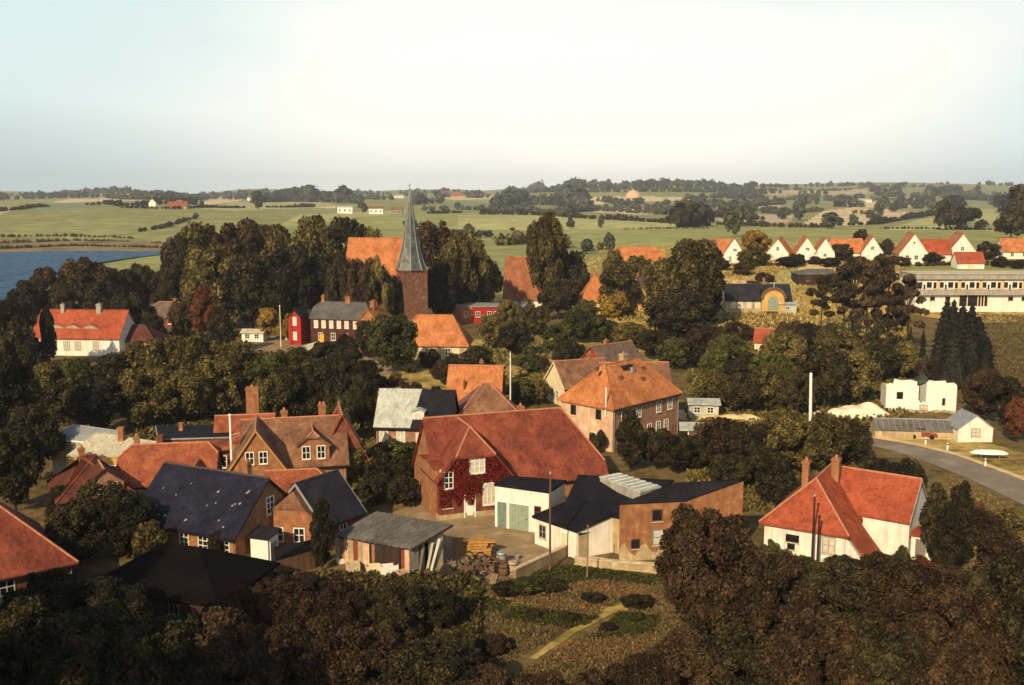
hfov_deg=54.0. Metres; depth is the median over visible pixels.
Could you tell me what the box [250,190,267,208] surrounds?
tree
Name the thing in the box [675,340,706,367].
tree
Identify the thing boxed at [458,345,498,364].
tree
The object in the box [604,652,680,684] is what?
tree
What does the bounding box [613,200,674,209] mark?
hedgerow
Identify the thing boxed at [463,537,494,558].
timber stack
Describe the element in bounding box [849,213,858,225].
tree
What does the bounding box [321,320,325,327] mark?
window
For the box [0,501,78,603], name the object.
red roofed house
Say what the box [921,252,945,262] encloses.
tree
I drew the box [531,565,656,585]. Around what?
garden bed
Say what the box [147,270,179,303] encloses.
tree
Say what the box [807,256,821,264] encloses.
tree
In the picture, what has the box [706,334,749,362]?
tree
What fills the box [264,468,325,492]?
outhouse
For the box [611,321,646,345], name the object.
tree
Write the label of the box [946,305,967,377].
conifer
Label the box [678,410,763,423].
yard
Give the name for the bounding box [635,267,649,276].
tree
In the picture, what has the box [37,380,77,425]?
tree
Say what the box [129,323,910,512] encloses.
weeds
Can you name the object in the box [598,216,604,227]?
tree
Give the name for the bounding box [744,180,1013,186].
wood
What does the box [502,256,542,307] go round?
tall roofed barn
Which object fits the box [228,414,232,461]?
flagpole
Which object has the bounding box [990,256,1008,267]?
tree
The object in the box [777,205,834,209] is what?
field
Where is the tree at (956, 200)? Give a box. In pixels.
[944,194,967,206]
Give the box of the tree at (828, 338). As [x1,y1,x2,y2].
[813,325,861,351]
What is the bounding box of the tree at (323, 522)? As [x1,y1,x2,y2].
[309,498,335,569]
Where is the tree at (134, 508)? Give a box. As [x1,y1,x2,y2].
[95,489,162,556]
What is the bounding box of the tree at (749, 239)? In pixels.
[740,229,772,255]
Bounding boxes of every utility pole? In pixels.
[549,471,551,569]
[811,494,815,557]
[816,515,820,561]
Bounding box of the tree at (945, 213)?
[933,200,962,229]
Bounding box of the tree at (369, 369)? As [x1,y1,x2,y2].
[353,359,383,386]
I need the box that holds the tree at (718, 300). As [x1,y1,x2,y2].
[702,284,723,324]
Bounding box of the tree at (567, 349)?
[550,340,583,359]
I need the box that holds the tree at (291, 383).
[270,366,315,416]
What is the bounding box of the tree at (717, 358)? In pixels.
[697,349,727,373]
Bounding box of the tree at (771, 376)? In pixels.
[748,363,797,410]
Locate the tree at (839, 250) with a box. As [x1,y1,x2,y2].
[832,244,853,260]
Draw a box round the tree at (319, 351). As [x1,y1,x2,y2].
[308,341,337,374]
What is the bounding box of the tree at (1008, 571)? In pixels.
[979,545,1023,684]
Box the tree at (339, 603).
[310,576,370,633]
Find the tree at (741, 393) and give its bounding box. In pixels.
[721,372,767,411]
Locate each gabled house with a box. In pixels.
[116,433,224,493]
[544,351,605,405]
[580,338,645,361]
[717,234,742,262]
[766,235,792,259]
[792,233,835,259]
[837,233,883,259]
[892,230,952,263]
[949,230,976,257]
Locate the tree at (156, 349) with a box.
[143,337,185,376]
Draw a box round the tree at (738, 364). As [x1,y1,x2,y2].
[725,351,760,376]
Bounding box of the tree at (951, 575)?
[900,563,969,620]
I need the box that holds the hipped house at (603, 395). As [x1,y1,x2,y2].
[557,351,682,451]
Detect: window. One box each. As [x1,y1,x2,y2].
[0,580,14,597]
[63,341,69,349]
[75,341,80,349]
[92,341,98,350]
[168,603,179,615]
[179,533,188,545]
[198,536,207,547]
[220,540,229,552]
[222,455,226,468]
[245,452,254,465]
[258,451,267,464]
[266,495,274,516]
[276,527,283,542]
[292,317,296,325]
[293,332,296,339]
[293,528,304,542]
[302,446,310,460]
[314,320,317,327]
[317,445,325,459]
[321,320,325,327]
[329,321,333,328]
[331,333,335,340]
[336,321,340,328]
[339,523,346,530]
[344,321,348,328]
[379,430,387,441]
[396,430,404,442]
[414,413,421,419]
[442,495,453,509]
[443,471,453,489]
[445,348,450,355]
[469,457,485,474]
[482,482,494,505]
[533,506,540,518]
[538,524,545,540]
[550,388,553,397]
[569,403,576,416]
[595,408,601,421]
[630,539,639,549]
[636,405,641,417]
[651,509,663,522]
[651,529,663,546]
[656,400,660,412]
[656,420,660,430]
[664,418,668,429]
[668,397,672,409]
[693,406,700,413]
[706,407,713,413]
[731,302,735,307]
[738,302,742,307]
[768,296,778,309]
[785,534,798,543]
[787,543,794,550]
[821,535,835,555]
[896,392,902,398]
[919,405,927,409]
[926,282,931,288]
[938,282,943,288]
[941,398,945,405]
[947,282,953,288]
[959,282,965,288]
[969,282,974,288]
[970,428,980,436]
[981,282,986,288]
[990,282,996,288]
[1002,282,1007,288]
[1012,282,1017,288]
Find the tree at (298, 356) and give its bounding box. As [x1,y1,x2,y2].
[286,346,317,383]
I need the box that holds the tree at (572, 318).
[561,309,592,340]
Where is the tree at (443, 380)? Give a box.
[440,376,446,383]
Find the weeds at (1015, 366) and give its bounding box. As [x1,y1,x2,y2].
[958,314,1023,404]
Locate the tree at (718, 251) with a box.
[711,247,722,257]
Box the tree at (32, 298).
[3,279,49,321]
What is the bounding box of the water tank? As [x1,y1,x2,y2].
[625,189,640,197]
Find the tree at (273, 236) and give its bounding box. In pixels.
[255,223,290,262]
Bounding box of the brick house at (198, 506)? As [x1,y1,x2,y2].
[143,458,287,556]
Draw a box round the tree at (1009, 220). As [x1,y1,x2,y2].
[993,204,1023,237]
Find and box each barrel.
[440,564,453,575]
[491,548,498,557]
[494,562,500,573]
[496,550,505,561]
[498,563,507,576]
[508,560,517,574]
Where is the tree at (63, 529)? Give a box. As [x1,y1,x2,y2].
[44,497,106,564]
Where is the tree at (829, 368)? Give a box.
[801,347,851,407]
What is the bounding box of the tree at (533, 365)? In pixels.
[511,355,543,372]
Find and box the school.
[899,271,1023,311]
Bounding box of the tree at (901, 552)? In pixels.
[891,544,910,561]
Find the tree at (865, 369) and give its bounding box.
[842,346,883,402]
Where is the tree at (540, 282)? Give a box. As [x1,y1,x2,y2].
[536,253,560,290]
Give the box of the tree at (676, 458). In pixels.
[662,432,694,473]
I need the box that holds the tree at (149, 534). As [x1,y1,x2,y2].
[131,519,171,558]
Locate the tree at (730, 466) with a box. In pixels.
[706,452,753,486]
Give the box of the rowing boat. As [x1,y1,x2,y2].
[970,449,1008,460]
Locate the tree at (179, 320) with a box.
[166,298,195,337]
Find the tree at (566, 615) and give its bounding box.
[560,610,580,621]
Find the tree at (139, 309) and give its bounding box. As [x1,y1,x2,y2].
[108,291,157,323]
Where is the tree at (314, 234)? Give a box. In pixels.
[286,214,343,290]
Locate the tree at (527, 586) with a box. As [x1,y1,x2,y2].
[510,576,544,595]
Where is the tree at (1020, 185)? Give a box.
[1006,183,1023,199]
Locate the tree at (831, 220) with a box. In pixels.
[821,212,843,228]
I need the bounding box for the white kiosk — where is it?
[239,329,267,341]
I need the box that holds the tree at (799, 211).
[792,198,807,220]
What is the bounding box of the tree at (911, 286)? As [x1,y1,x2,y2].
[891,274,929,340]
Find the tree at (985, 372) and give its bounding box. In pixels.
[974,368,1001,376]
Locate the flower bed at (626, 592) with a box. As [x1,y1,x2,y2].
[568,579,657,598]
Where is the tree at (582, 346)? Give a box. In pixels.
[578,343,584,352]
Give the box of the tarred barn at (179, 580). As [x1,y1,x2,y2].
[86,543,279,619]
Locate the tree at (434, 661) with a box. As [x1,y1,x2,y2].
[376,637,481,684]
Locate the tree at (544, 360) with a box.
[537,356,549,367]
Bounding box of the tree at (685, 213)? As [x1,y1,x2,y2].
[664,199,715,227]
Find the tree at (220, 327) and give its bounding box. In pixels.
[206,308,236,345]
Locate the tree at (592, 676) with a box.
[568,668,612,684]
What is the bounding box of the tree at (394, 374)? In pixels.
[390,371,401,379]
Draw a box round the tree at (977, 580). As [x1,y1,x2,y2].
[950,561,1023,642]
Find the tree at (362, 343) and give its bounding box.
[354,320,369,357]
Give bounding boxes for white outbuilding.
[532,498,616,557]
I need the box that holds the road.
[873,438,1023,504]
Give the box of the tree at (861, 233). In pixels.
[852,229,867,241]
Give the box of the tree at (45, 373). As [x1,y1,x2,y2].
[31,361,62,391]
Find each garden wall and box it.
[513,544,567,578]
[574,556,656,572]
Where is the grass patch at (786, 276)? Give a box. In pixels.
[768,266,799,291]
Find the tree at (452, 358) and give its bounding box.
[444,352,461,365]
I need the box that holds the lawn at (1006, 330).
[983,322,1023,380]
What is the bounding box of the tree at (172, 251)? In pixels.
[160,235,194,302]
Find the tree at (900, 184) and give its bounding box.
[894,183,903,187]
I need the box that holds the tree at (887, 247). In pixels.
[878,238,894,254]
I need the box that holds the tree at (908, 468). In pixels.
[886,457,927,489]
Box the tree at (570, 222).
[566,217,574,228]
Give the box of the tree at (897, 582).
[838,555,943,650]
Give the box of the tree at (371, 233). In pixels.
[365,225,382,236]
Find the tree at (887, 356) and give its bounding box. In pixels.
[862,340,900,374]
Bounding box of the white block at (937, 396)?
[880,379,956,413]
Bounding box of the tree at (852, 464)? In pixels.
[841,462,867,469]
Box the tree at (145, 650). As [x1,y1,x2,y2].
[99,613,215,684]
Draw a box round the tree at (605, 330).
[586,315,617,342]
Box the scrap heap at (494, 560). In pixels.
[461,556,518,571]
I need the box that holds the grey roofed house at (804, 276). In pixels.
[790,269,836,284]
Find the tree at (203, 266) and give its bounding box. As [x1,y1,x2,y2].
[179,243,237,319]
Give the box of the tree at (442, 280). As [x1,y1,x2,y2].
[427,262,457,313]
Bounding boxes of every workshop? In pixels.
[52,424,124,473]
[66,432,164,468]
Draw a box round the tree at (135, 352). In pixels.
[117,340,161,386]
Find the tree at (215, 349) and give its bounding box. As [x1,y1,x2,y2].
[195,340,230,386]
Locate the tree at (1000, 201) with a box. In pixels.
[992,195,1009,211]
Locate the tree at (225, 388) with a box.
[194,354,244,414]
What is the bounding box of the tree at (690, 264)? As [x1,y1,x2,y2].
[656,238,726,316]
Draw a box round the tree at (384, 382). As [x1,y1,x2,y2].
[378,378,387,387]
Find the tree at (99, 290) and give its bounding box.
[86,280,129,308]
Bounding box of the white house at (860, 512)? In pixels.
[758,454,932,561]
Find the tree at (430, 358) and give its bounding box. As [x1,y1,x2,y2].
[418,348,440,367]
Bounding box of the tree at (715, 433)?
[693,416,745,463]
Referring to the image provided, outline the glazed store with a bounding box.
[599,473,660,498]
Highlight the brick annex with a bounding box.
[270,490,312,545]
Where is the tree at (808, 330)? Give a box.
[793,321,820,361]
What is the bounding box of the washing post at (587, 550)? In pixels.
[587,525,588,576]
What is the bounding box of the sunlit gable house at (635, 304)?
[625,272,651,310]
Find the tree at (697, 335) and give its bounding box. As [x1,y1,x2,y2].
[686,326,721,349]
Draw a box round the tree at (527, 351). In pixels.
[521,346,536,356]
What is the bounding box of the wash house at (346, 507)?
[287,468,366,547]
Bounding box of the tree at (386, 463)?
[359,447,400,483]
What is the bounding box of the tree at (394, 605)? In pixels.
[364,577,426,640]
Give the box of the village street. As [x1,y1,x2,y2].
[251,335,545,376]
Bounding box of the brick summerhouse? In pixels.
[753,327,774,349]
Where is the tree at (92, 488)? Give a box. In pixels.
[76,479,128,548]
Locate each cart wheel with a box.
[444,557,457,569]
[459,554,470,565]
[463,551,474,562]
[470,558,481,567]
[475,552,486,558]
[479,555,491,566]
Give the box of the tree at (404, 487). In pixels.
[386,474,418,506]
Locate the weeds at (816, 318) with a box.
[564,242,908,340]
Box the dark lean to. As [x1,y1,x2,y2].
[274,540,314,574]
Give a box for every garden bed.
[484,599,510,611]
[502,608,588,626]
[508,594,601,611]
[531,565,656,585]
[550,637,649,659]
[592,614,656,638]
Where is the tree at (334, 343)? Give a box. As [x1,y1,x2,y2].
[322,341,336,348]
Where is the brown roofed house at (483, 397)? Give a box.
[456,382,516,414]
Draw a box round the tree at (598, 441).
[588,429,606,451]
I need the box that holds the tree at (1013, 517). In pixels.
[986,506,1023,534]
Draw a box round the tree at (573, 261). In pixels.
[538,250,590,286]
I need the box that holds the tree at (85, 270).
[55,256,110,303]
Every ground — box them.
[0,295,1023,684]
[375,368,542,395]
[471,332,692,366]
[611,318,750,337]
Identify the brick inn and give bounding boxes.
[287,294,391,344]
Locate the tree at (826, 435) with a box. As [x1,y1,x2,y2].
[804,413,852,470]
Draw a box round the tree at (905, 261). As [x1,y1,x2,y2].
[892,256,911,265]
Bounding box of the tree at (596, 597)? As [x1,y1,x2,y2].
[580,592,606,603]
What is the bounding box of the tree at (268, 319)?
[256,307,281,340]
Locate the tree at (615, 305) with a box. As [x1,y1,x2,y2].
[597,292,629,317]
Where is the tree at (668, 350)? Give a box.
[655,337,689,369]
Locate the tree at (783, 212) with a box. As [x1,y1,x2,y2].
[776,207,792,218]
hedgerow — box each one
[0,199,129,211]
[0,233,133,238]
[0,238,165,243]
[0,243,160,248]
[113,197,204,205]
[120,203,315,208]
[137,213,198,231]
[382,376,423,388]
[402,220,481,236]
[412,191,445,204]
[427,209,512,213]
[479,208,666,222]
[491,230,573,247]
[580,241,609,251]
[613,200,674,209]
[623,227,708,229]
[706,318,734,322]
[714,207,764,219]
[716,220,826,227]
[805,206,873,213]
[838,209,935,225]
[879,226,991,229]
[886,195,941,204]
[914,260,1010,265]
[926,184,963,192]
[987,191,1006,204]
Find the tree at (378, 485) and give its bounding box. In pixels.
[356,472,389,504]
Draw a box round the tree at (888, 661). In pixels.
[819,621,929,684]
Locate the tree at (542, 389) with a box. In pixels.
[528,379,550,403]
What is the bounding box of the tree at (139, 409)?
[114,366,171,428]
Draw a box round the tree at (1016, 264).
[1009,259,1023,268]
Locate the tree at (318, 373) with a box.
[298,358,345,415]
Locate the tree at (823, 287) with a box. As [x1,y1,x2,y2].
[805,273,836,327]
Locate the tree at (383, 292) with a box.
[365,254,394,311]
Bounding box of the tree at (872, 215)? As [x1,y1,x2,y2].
[866,212,877,219]
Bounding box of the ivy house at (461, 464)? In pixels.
[411,403,608,520]
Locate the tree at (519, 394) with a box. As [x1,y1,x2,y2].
[506,377,535,404]
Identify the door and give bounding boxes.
[269,538,277,560]
[452,348,458,353]
[452,537,462,560]
[464,494,475,517]
[496,500,507,527]
[508,502,529,531]
[560,531,569,556]
[688,431,696,437]
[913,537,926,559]
[967,264,974,267]
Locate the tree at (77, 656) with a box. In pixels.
[31,602,150,684]
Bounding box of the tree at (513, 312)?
[496,299,522,322]
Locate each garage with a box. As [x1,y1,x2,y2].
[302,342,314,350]
[494,476,566,531]
[950,252,985,268]
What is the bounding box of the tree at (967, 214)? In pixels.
[953,205,982,229]
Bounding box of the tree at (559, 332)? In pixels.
[542,322,575,351]
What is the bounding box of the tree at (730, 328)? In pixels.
[722,320,753,340]
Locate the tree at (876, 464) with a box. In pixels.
[856,457,890,472]
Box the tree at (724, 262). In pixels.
[718,257,730,269]
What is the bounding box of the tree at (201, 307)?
[190,283,215,336]
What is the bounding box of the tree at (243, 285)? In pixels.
[218,253,278,328]
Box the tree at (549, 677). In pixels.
[511,669,567,684]
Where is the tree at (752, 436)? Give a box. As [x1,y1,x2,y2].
[726,422,770,468]
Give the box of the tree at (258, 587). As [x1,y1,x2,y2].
[247,577,273,594]
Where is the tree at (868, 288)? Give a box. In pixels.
[848,255,890,346]
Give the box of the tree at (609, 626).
[600,621,617,632]
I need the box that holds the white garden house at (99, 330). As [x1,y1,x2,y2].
[33,302,169,355]
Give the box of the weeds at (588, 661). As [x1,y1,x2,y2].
[407,576,704,684]
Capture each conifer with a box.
[903,326,915,376]
[914,329,926,374]
[915,355,930,384]
[925,299,950,356]
[927,320,946,380]
[930,315,971,388]
[944,299,960,344]
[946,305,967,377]
[961,304,986,381]
[976,316,997,368]
[976,337,999,371]
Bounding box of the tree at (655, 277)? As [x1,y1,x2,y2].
[642,257,671,302]
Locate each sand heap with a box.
[695,414,762,422]
[827,402,889,418]
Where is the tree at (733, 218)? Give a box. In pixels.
[722,203,745,234]
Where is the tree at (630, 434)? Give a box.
[615,406,644,471]
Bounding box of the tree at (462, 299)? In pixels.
[456,272,480,303]
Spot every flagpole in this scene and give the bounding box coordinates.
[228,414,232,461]
[279,305,281,346]
[510,351,510,399]
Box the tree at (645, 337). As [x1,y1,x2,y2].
[635,329,670,359]
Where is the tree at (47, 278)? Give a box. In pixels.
[29,266,75,308]
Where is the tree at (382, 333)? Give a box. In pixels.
[360,313,418,372]
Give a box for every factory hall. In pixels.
[337,206,353,213]
[368,206,383,213]
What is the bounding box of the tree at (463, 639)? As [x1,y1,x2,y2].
[442,629,481,656]
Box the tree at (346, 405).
[326,394,356,423]
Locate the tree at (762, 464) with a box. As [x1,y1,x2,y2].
[746,444,795,480]
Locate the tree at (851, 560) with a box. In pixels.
[828,554,861,563]
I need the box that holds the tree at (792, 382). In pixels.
[778,369,814,411]
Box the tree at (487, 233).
[478,230,494,236]
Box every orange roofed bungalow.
[716,239,731,245]
[828,238,862,246]
[995,238,1023,258]
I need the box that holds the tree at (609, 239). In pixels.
[603,232,615,249]
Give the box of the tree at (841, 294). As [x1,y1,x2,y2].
[825,263,869,344]
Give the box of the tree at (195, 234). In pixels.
[178,221,217,272]
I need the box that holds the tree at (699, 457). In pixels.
[680,434,709,468]
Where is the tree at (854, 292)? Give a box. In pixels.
[842,273,874,329]
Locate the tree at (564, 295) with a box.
[537,277,580,319]
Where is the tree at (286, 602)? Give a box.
[252,580,329,631]
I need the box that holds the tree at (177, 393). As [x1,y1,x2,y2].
[171,389,180,420]
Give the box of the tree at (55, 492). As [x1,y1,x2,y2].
[43,484,67,516]
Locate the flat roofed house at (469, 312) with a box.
[454,303,499,322]
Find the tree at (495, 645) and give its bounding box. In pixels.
[480,633,511,656]
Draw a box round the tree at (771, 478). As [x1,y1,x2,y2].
[754,468,791,502]
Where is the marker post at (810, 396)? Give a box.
[809,373,811,420]
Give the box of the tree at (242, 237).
[209,217,265,281]
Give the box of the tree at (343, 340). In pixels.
[335,332,358,351]
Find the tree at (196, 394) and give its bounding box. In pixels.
[158,367,212,422]
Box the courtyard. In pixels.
[393,502,548,579]
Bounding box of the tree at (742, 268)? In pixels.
[732,262,755,274]
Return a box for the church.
[346,189,427,320]
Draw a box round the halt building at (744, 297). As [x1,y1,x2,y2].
[721,277,792,312]
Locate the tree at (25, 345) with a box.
[0,326,50,384]
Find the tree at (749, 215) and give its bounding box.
[743,205,754,221]
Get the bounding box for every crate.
[336,557,344,564]
[346,560,359,571]
[366,563,379,572]
[380,563,398,575]
[395,568,409,575]
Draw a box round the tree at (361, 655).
[321,626,413,684]
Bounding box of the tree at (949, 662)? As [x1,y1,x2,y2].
[884,611,991,684]
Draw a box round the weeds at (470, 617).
[24,567,485,683]
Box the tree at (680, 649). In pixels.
[643,624,738,684]
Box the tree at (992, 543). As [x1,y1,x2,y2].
[976,527,1023,565]
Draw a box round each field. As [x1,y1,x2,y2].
[0,238,162,251]
[23,202,110,211]
[54,199,106,202]
[100,193,149,200]
[199,198,243,204]
[202,202,338,210]
[282,210,405,225]
[311,206,336,207]
[330,213,604,240]
[437,203,492,210]
[446,196,493,199]
[458,215,607,229]
[590,196,689,203]
[593,208,660,214]
[604,228,1023,251]
[608,220,708,228]
[716,214,793,222]
[764,189,873,194]
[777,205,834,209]
[803,208,908,225]
[832,201,910,207]
[888,217,951,229]
[942,188,1008,204]
[974,209,1000,223]
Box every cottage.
[46,445,135,510]
[153,297,183,327]
[693,239,718,250]
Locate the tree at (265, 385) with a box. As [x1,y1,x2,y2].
[245,372,288,416]
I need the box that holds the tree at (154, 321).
[140,313,166,333]
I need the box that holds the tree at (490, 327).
[476,313,507,348]
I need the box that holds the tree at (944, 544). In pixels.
[927,505,965,567]
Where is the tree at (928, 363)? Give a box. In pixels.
[914,359,939,379]
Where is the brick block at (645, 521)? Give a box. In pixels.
[619,480,743,560]
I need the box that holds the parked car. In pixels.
[913,428,937,439]
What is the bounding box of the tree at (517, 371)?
[504,365,526,378]
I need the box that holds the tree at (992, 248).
[976,241,1001,259]
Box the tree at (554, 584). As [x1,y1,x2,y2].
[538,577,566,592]
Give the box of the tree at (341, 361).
[326,347,364,389]
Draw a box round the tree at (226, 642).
[173,606,268,684]
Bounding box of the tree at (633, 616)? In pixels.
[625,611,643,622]
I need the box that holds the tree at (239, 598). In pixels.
[197,584,279,637]
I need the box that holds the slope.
[722,261,906,318]
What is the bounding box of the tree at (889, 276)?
[863,264,908,342]
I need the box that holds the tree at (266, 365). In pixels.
[250,349,292,383]
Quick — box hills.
[0,182,1023,302]
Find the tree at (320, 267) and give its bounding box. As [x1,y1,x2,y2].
[309,255,342,306]
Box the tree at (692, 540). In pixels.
[653,502,767,641]
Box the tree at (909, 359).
[891,340,921,378]
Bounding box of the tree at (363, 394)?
[343,378,377,430]
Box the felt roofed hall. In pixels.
[564,475,673,553]
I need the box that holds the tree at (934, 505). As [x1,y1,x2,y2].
[919,481,949,556]
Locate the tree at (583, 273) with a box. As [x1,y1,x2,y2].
[575,267,589,292]
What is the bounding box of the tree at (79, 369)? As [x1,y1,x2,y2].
[57,357,96,385]
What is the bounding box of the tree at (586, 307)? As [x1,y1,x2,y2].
[571,299,600,316]
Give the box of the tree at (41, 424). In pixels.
[3,403,66,467]
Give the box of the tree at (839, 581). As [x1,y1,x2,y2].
[781,556,891,638]
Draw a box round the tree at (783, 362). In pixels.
[747,352,793,383]
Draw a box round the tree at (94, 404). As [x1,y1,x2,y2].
[64,376,126,427]
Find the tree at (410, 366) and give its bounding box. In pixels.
[401,360,416,372]
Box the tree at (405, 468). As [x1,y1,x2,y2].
[393,453,413,478]
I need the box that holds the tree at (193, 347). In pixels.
[165,331,209,373]
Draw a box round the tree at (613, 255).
[602,249,623,270]
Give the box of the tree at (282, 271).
[259,242,319,319]
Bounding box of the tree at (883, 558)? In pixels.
[863,551,902,563]
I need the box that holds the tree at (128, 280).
[105,267,142,297]
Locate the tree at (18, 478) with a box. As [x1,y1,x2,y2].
[0,420,45,509]
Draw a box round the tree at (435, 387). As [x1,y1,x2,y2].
[431,386,441,389]
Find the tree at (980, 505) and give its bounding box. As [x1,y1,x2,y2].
[976,502,985,510]
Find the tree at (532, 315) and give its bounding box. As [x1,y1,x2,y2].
[520,303,550,335]
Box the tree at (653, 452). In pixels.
[643,427,673,468]
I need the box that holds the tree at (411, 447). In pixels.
[403,441,415,456]
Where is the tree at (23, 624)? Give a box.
[0,595,62,684]
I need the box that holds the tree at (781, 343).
[758,329,807,369]
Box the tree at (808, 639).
[753,607,870,684]
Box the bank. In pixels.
[108,255,169,271]
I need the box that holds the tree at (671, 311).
[641,288,714,338]
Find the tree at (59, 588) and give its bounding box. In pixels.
[0,567,86,613]
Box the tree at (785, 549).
[772,548,792,556]
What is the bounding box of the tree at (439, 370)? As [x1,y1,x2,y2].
[429,361,447,378]
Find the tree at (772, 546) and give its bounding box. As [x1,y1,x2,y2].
[759,539,780,552]
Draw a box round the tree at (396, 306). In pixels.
[388,275,402,316]
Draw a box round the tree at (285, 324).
[282,313,288,340]
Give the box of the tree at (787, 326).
[774,320,800,348]
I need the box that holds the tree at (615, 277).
[598,260,641,306]
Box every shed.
[247,525,280,560]
[335,511,453,571]
[391,207,402,213]
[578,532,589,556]
[679,422,703,437]
[686,398,720,418]
[778,301,797,313]
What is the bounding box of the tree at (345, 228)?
[323,215,368,257]
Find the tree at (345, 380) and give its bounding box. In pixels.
[329,372,364,402]
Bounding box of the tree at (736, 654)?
[695,621,790,684]
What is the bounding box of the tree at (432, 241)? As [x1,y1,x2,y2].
[417,219,462,311]
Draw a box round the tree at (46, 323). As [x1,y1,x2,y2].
[39,305,56,358]
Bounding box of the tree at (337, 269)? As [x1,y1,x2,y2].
[324,250,356,300]
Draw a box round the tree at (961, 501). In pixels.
[946,480,976,565]
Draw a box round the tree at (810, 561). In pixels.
[797,554,817,566]
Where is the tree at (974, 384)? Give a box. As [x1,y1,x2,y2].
[960,373,997,416]
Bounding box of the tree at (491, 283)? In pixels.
[468,249,500,302]
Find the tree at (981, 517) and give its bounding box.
[968,506,1005,539]
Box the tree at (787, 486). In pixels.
[769,477,801,504]
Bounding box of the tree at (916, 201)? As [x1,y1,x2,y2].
[909,198,924,208]
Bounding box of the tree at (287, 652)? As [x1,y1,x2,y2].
[240,614,340,684]
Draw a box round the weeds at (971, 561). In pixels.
[947,475,1023,571]
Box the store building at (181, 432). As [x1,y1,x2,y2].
[155,422,234,445]
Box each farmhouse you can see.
[149,199,157,206]
[167,201,188,208]
[393,195,403,197]
[450,193,470,197]
[858,199,871,201]
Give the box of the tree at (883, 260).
[873,253,898,339]
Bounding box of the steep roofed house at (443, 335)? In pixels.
[410,313,473,359]
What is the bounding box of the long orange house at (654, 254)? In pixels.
[614,244,665,262]
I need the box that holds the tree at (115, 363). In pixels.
[89,352,133,382]
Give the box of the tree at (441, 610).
[414,585,460,632]
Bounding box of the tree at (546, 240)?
[525,211,567,298]
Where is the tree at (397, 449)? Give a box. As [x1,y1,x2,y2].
[372,438,408,459]
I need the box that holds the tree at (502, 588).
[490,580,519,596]
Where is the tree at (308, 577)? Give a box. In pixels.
[267,571,326,592]
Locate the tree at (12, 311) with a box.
[0,299,36,354]
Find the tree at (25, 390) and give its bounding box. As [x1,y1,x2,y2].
[0,350,45,428]
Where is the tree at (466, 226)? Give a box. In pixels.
[463,223,474,234]
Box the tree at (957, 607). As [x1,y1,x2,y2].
[914,584,1021,684]
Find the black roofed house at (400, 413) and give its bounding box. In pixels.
[373,388,458,443]
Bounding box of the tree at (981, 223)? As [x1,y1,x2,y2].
[974,219,988,229]
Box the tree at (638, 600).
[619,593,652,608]
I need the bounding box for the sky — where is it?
[0,0,1023,193]
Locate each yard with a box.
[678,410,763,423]
[912,312,1023,321]
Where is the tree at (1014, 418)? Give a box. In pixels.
[1004,396,1023,441]
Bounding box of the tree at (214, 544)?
[206,530,224,550]
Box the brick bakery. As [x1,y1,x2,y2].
[213,385,275,469]
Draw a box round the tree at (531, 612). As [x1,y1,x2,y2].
[524,607,540,618]
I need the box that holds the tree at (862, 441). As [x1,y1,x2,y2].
[839,416,874,465]
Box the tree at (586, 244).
[581,238,592,254]
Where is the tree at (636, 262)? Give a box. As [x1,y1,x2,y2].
[627,255,651,274]
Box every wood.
[0,190,99,199]
[9,185,473,195]
[101,188,393,200]
[261,184,364,203]
[403,190,499,197]
[421,202,566,213]
[489,185,593,205]
[500,184,750,193]
[504,177,745,190]
[515,178,746,190]
[522,177,741,189]
[558,202,715,214]
[596,195,744,204]
[685,189,894,200]
[691,198,777,213]
[706,194,819,206]
[735,187,827,194]
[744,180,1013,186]
[756,184,954,190]
[830,194,950,208]
[873,185,992,200]
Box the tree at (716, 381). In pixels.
[690,367,732,403]
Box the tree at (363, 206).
[357,202,367,212]
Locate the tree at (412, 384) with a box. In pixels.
[409,382,421,388]
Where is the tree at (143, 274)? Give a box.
[130,262,155,302]
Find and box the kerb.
[872,435,1023,479]
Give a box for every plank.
[419,550,423,571]
[426,543,433,568]
[430,538,439,570]
[480,568,498,574]
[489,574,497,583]
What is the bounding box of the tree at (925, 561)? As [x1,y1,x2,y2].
[903,554,936,567]
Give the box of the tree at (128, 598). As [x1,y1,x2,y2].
[80,575,152,625]
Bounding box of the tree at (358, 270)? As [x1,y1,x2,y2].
[339,258,372,303]
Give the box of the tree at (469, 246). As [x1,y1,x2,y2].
[439,227,489,302]
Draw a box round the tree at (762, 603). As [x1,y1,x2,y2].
[726,547,828,638]
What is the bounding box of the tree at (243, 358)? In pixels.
[223,344,268,403]
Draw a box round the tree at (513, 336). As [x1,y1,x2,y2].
[496,321,534,355]
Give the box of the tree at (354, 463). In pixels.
[347,443,374,482]
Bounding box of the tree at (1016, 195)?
[1008,185,1023,233]
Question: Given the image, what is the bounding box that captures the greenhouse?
[870,408,994,441]
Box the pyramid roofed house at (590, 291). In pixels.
[577,271,602,315]
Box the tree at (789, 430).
[763,408,819,468]
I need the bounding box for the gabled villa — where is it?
[226,401,367,480]
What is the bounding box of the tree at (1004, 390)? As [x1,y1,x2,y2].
[977,374,1023,425]
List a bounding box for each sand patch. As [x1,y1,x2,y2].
[723,279,745,283]
[795,263,840,270]
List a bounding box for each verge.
[854,425,1023,476]
[907,456,1023,529]
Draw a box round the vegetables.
[466,563,659,637]
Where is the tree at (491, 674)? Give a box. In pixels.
[448,663,512,684]
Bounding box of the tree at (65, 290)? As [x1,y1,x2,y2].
[48,277,90,308]
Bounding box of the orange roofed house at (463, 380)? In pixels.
[446,359,506,399]
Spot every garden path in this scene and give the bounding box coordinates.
[485,595,627,612]
[530,603,624,658]
[574,556,656,573]
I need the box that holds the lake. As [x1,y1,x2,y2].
[0,251,159,299]
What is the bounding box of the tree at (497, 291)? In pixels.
[492,266,503,302]
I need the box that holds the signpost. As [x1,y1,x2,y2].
[320,334,323,342]

